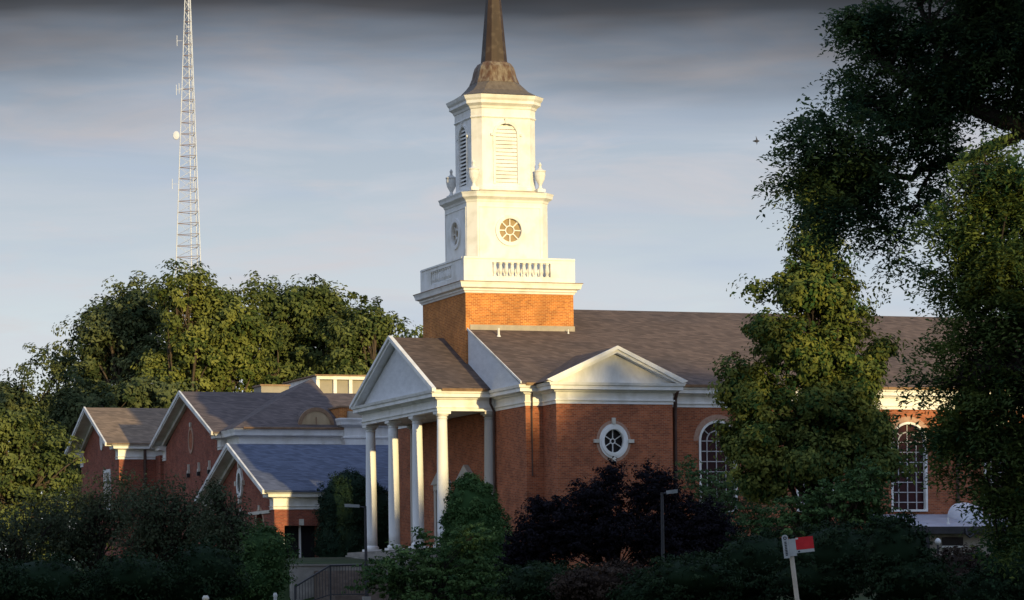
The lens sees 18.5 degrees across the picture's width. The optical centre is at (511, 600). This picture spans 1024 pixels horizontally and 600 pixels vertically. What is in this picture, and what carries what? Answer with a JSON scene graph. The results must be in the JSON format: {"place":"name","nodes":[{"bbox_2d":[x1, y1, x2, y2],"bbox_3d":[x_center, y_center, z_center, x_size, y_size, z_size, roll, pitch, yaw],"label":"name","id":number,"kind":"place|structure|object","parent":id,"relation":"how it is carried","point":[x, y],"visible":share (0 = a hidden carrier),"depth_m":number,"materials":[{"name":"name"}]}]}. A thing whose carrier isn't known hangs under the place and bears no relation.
{"place":"outdoors","nodes":[
{"label":"outdoors","id":0,"kind":"place"},
{"bbox_2d":[74,557,940,599],"bbox_3d":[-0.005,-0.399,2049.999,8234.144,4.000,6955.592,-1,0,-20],"label":"ground","id":1,"kind":"structure","parent":0,"point":[330,560],"depth_m":151.31,"materials":[{"name":"grey"}]},
{"bbox_2d":[0,488,87,564],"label":"tree","id":2,"kind":"object","parent":1,"relation":"on","point":[10,546],"visible":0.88,"depth_m":109.65,"materials":[{"name":"green plant"}]},
{"bbox_2d":[0,550,99,599],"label":"bush","id":3,"kind":"object","parent":1,"relation":"on","point":[48,579],"visible":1,"depth_m":87.20,"materials":[{"name":"green plant"}]},
{"bbox_2d":[0,342,100,560],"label":"tree","id":4,"kind":"object","parent":1,"relation":"on","point":[16,397],"visible":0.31,"depth_m":243.00,"materials":[{"name":"green plant"}]},
{"bbox_2d":[0,402,112,558],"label":"tree","id":5,"kind":"object","parent":1,"relation":"on","point":[20,470],"visible":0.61,"depth_m":178.98,"materials":[{"name":"green plant"}]},
{"bbox_2d":[23,462,151,574],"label":"tree","id":6,"kind":"object","parent":1,"relation":"on","point":[95,541],"visible":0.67,"depth_m":111.60,"materials":[{"name":"green plant"}]},
{"bbox_2d":[40,270,180,411],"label":"tree","id":7,"kind":"object","parent":1,"relation":"on","point":[114,338],"visible":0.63,"depth_m":238.31,"materials":[{"name":"green plant"}]},
{"bbox_2d":[24,365,199,495],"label":"tree","id":8,"kind":"object","parent":1,"relation":"on","point":[138,392],"visible":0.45,"depth_m":220.41,"materials":[{"name":"green plant"}]},
{"bbox_2d":[64,407,168,557],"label":"wing","id":9,"kind":"structure","parent":1,"relation":"on","point":[121,437],"depth_m":200.91,"materials":[{"name":"red brick"}]},
{"bbox_2d":[103,469,110,509],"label":"tall window","id":10,"kind":"structure","parent":9,"relation":"in","point":[108,470],"depth_m":201.22,"materials":[{"name":"white glass"}]},
{"bbox_2d":[74,549,185,599],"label":"bush","id":11,"kind":"object","parent":1,"relation":"on","point":[132,577],"visible":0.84,"depth_m":89.17,"materials":[{"name":"green plant"}]},
{"bbox_2d":[99,470,225,568],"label":"tree","id":12,"kind":"object","parent":1,"relation":"on","point":[169,526],"visible":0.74,"depth_m":107.49,"materials":[{"name":"green plant"}]},
{"bbox_2d":[172,0,201,319],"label":"radio mast","id":13,"kind":"object","parent":1,"relation":"on","point":[176,135],"visible":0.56,"depth_m":419.75,"materials":[{"name":"white metal"}]},
{"bbox_2d":[152,533,254,599],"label":"bush","id":14,"kind":"object","parent":1,"relation":"on","point":[211,573],"visible":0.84,"depth_m":91.30,"materials":[{"name":"green plant"}]},
{"bbox_2d":[130,258,285,405],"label":"tree","id":15,"kind":"object","parent":1,"relation":"on","point":[216,340],"visible":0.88,"depth_m":226.41,"materials":[{"name":"green plant"}]},
{"bbox_2d":[183,475,290,555],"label":"tree","id":16,"kind":"object","parent":1,"relation":"on","point":[220,526],"visible":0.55,"depth_m":104.67,"materials":[{"name":"green plant"}]},
{"bbox_2d":[224,518,303,599],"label":"bush","id":17,"kind":"object","parent":1,"relation":"on","point":[264,558],"visible":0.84,"depth_m":99.43,"materials":[{"name":"green plant"}]},
{"bbox_2d":[149,378,387,550],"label":"hall","id":18,"kind":"structure","parent":1,"relation":"on","point":[196,432],"depth_m":186.60,"materials":[{"name":"brick"}]},
{"bbox_2d":[252,384,290,392],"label":"rooftop unit","id":19,"kind":"object","parent":18,"relation":"on","point":[274,388],"visible":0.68,"depth_m":196.73,"materials":[{"name":"beige metal"}]},
{"bbox_2d":[194,443,387,557],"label":"wing","id":20,"kind":"structure","parent":1,"relation":"on","point":[280,482],"depth_m":172.09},
{"bbox_2d":[234,463,244,502],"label":"oval window","id":21,"kind":"structure","parent":20,"relation":"in","point":[239,482],"depth_m":174.82,"materials":[{"name":"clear glass"}]},
{"bbox_2d":[284,519,314,557],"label":"doorway","id":22,"kind":"structure","parent":20,"relation":"in","point":[303,535],"depth_m":169.65,"materials":[{"name":"black"}]},
{"bbox_2d":[234,270,358,391],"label":"tree","id":23,"kind":"object","parent":1,"relation":"on","point":[294,312],"visible":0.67,"depth_m":236.04,"materials":[{"name":"green plant"}]},
{"bbox_2d":[282,374,365,392],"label":"glazed room","id":24,"kind":"object","parent":1,"relation":"on","point":[328,383],"visible":0.12,"depth_m":203.09,"materials":[{"name":"glass"}]},
{"bbox_2d":[286,376,365,392],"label":"window frame","id":25,"kind":"structure","parent":24,"relation":"in","point":[316,379],"depth_m":203.00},
{"bbox_2d":[294,564,368,599],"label":"railing","id":26,"kind":"object","parent":1,"relation":"on","point":[329,583],"visible":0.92,"depth_m":141.29,"materials":[{"name":"metal"}]},
{"bbox_2d":[309,467,388,556],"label":"clipped yew","id":27,"kind":"object","parent":1,"relation":"on","point":[340,531],"visible":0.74,"depth_m":166.76,"materials":[{"name":"green plant"}]},
{"bbox_2d":[289,292,422,380],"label":"tree","id":28,"kind":"object","parent":1,"relation":"on","point":[361,334],"visible":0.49,"depth_m":230.57,"materials":[{"name":"green plant"}]},
{"bbox_2d":[314,570,400,599],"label":"steps","id":29,"kind":"structure","parent":1,"relation":"on","point":[336,581],"depth_m":144.03,"materials":[{"name":"concrete"}]},
{"bbox_2d":[344,504,370,599],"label":"street lamp","id":30,"kind":"object","parent":1,"relation":"on","point":[366,597],"visible":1,"depth_m":139.94,"materials":[{"name":"metal"}]},
{"bbox_2d":[289,563,431,599],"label":"retaining wall","id":31,"kind":"structure","parent":1,"relation":"on","point":[302,572],"depth_m":145.43,"materials":[{"name":"concrete"}]},
{"bbox_2d":[341,522,514,599],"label":"shrub","id":32,"kind":"object","parent":1,"relation":"on","point":[425,579],"visible":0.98,"depth_m":119.45,"materials":[{"name":"green plant"}]},
{"bbox_2d":[436,472,513,599],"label":"cone shrub","id":33,"kind":"object","parent":1,"relation":"on","point":[470,499],"visible":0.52,"depth_m":142.13,"materials":[{"name":"green plant"}]},
{"bbox_2d":[484,560,592,599],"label":"hedge shrub","id":34,"kind":"object","parent":1,"relation":"on","point":[529,580],"visible":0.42,"depth_m":81.38,"materials":[{"name":"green plant"}]},
{"bbox_2d":[544,556,651,599],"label":"hedge shrub","id":35,"kind":"object","parent":1,"relation":"on","point":[592,582],"visible":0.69,"depth_m":78.35,"materials":[{"name":"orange plant"}]},
{"bbox_2d":[490,453,748,571],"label":"purple maple","id":36,"kind":"object","parent":1,"relation":"on","point":[607,534],"visible":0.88,"depth_m":125.36,"materials":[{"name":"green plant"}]},
{"bbox_2d":[661,489,677,561],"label":"street lamp","id":37,"kind":"object","parent":1,"relation":"on","point":[662,516],"visible":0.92,"depth_m":117.95,"materials":[{"name":"metal"}]},
{"bbox_2d":[606,550,752,599],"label":"hedge shrub","id":38,"kind":"object","parent":1,"relation":"on","point":[696,577],"visible":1,"depth_m":75.28,"materials":[{"name":"green plant"}]},
{"bbox_2d":[345,0,1022,568],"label":"church","id":39,"kind":"structure","parent":1,"relation":"on","point":[513,376],"depth_m":154.00,"materials":[{"name":"brick"}]},
{"bbox_2d":[431,473,451,544],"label":"door","id":40,"kind":"structure","parent":39,"relation":"in","point":[434,482],"depth_m":159.26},
{"bbox_2d":[450,218,460,249],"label":"round window","id":41,"kind":"structure","parent":39,"relation":"in","point":[455,230],"depth_m":157.02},
{"bbox_2d":[456,465,472,479],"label":"door","id":42,"kind":"structure","parent":39,"relation":"in","point":[465,468],"depth_m":154.70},
{"bbox_2d":[495,214,524,245],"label":"round window","id":43,"kind":"structure","parent":39,"relation":"in","point":[510,229],"depth_m":155.57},
{"bbox_2d":[593,418,633,461],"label":"oval window","id":44,"kind":"structure","parent":39,"relation":"in","point":[615,440],"depth_m":146.43,"materials":[{"name":"white glass"}]},
{"bbox_2d":[694,415,737,511],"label":"arched window","id":45,"kind":"structure","parent":39,"relation":"in","point":[702,434],"depth_m":150.19,"materials":[{"name":"white glass"}]},
{"bbox_2d":[796,484,833,511],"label":"arched window","id":46,"kind":"structure","parent":39,"relation":"in","point":[797,491],"depth_m":151.48,"materials":[{"name":"white glass"}]},
{"bbox_2d":[891,416,927,511],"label":"arched window","id":47,"kind":"structure","parent":39,"relation":"in","point":[910,497],"depth_m":153.72,"materials":[{"name":"white glass"}]},
{"bbox_2d":[985,421,1008,486],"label":"arched window","id":48,"kind":"structure","parent":39,"relation":"in","point":[1008,421],"depth_m":155.23,"materials":[{"name":"white glass"}]},
{"bbox_2d":[673,454,791,535],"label":"dogwood","id":49,"kind":"object","parent":1,"relation":"on","point":[729,499],"visible":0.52,"depth_m":135.71,"materials":[{"name":"green plant"}]},
{"bbox_2d":[700,523,786,599],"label":"hedge shrub","id":50,"kind":"object","parent":1,"relation":"on","point":[752,552],"visible":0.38,"depth_m":81.16,"materials":[{"name":"green plant"}]},
{"bbox_2d":[782,535,814,599],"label":"sign","id":51,"kind":"object","parent":1,"relation":"on","point":[792,548],"visible":1,"depth_m":59.93,"materials":[{"name":"metal"}]},
{"bbox_2d":[750,515,872,599],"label":"hedge shrub","id":52,"kind":"object","parent":1,"relation":"on","point":[823,571],"visible":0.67,"depth_m":78.13,"materials":[{"name":"green plant"}]},
{"bbox_2d":[706,181,917,521],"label":"maple","id":53,"kind":"object","parent":1,"relation":"on","point":[832,421],"visible":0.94,"depth_m":91.34,"materials":[{"name":"green plant"}]},
{"bbox_2d":[746,456,910,599],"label":"sapling","id":54,"kind":"object","parent":1,"relation":"on","point":[860,499],"visible":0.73,"depth_m":85.64,"materials":[{"name":"green plant"}]},
{"bbox_2d":[751,0,1023,302],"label":"locust tree","id":55,"kind":"object","parent":1,"relation":"on","point":[847,174],"visible":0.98,"depth_m":45.63,"materials":[{"name":"green plant"}]},
{"bbox_2d":[838,506,970,599],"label":"hedge shrub","id":56,"kind":"object","parent":1,"relation":"on","point":[901,563],"visible":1,"depth_m":75.43,"materials":[{"name":"green plant"}]},
{"bbox_2d":[935,538,940,550],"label":"globe lamp","id":57,"kind":"object","parent":1,"relation":"on","point":[937,541],"visible":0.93,"depth_m":148.09,"materials":[{"name":"glass"}]},
{"bbox_2d":[883,514,1011,557],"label":"porch annex","id":58,"kind":"object","parent":1,"relation":"on","point":[945,529],"visible":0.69,"depth_m":149.45,"materials":[{"name":"metal"}]},
{"bbox_2d":[941,537,962,547],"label":"window","id":59,"kind":"structure","parent":58,"relation":"in","point":[946,541],"depth_m":149.35,"materials":[{"name":"black glass"}]},
{"bbox_2d":[947,503,982,520],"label":"awning","id":60,"kind":"object","parent":58,"relation":"on","point":[953,513],"visible":0.51,"depth_m":152.11,"materials":[{"name":"fabric"}]},
{"bbox_2d":[883,124,1023,589],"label":"locust tree","id":61,"kind":"object","parent":1,"relation":"on","point":[990,280],"visible":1,"depth_m":35.76,"materials":[{"name":"green plant"}]},
{"bbox_2d":[932,540,987,599],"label":"hedge shrub","id":62,"kind":"object","parent":1,"relation":"on","point":[960,556],"visible":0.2,"depth_m":81.44,"materials":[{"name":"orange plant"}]},
{"bbox_2d":[935,543,1023,599],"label":"hedge shrub","id":63,"kind":"object","parent":1,"relation":"on","point":[978,584],"visible":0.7,"depth_m":78.29,"materials":[{"name":"green plant"}]},
{"bbox_2d":[0,0,1023,556],"label":"sky","id":64,"kind":"structure","parent":0,"point":[325,129],"materials":[{"name":"blue"}]}
]}

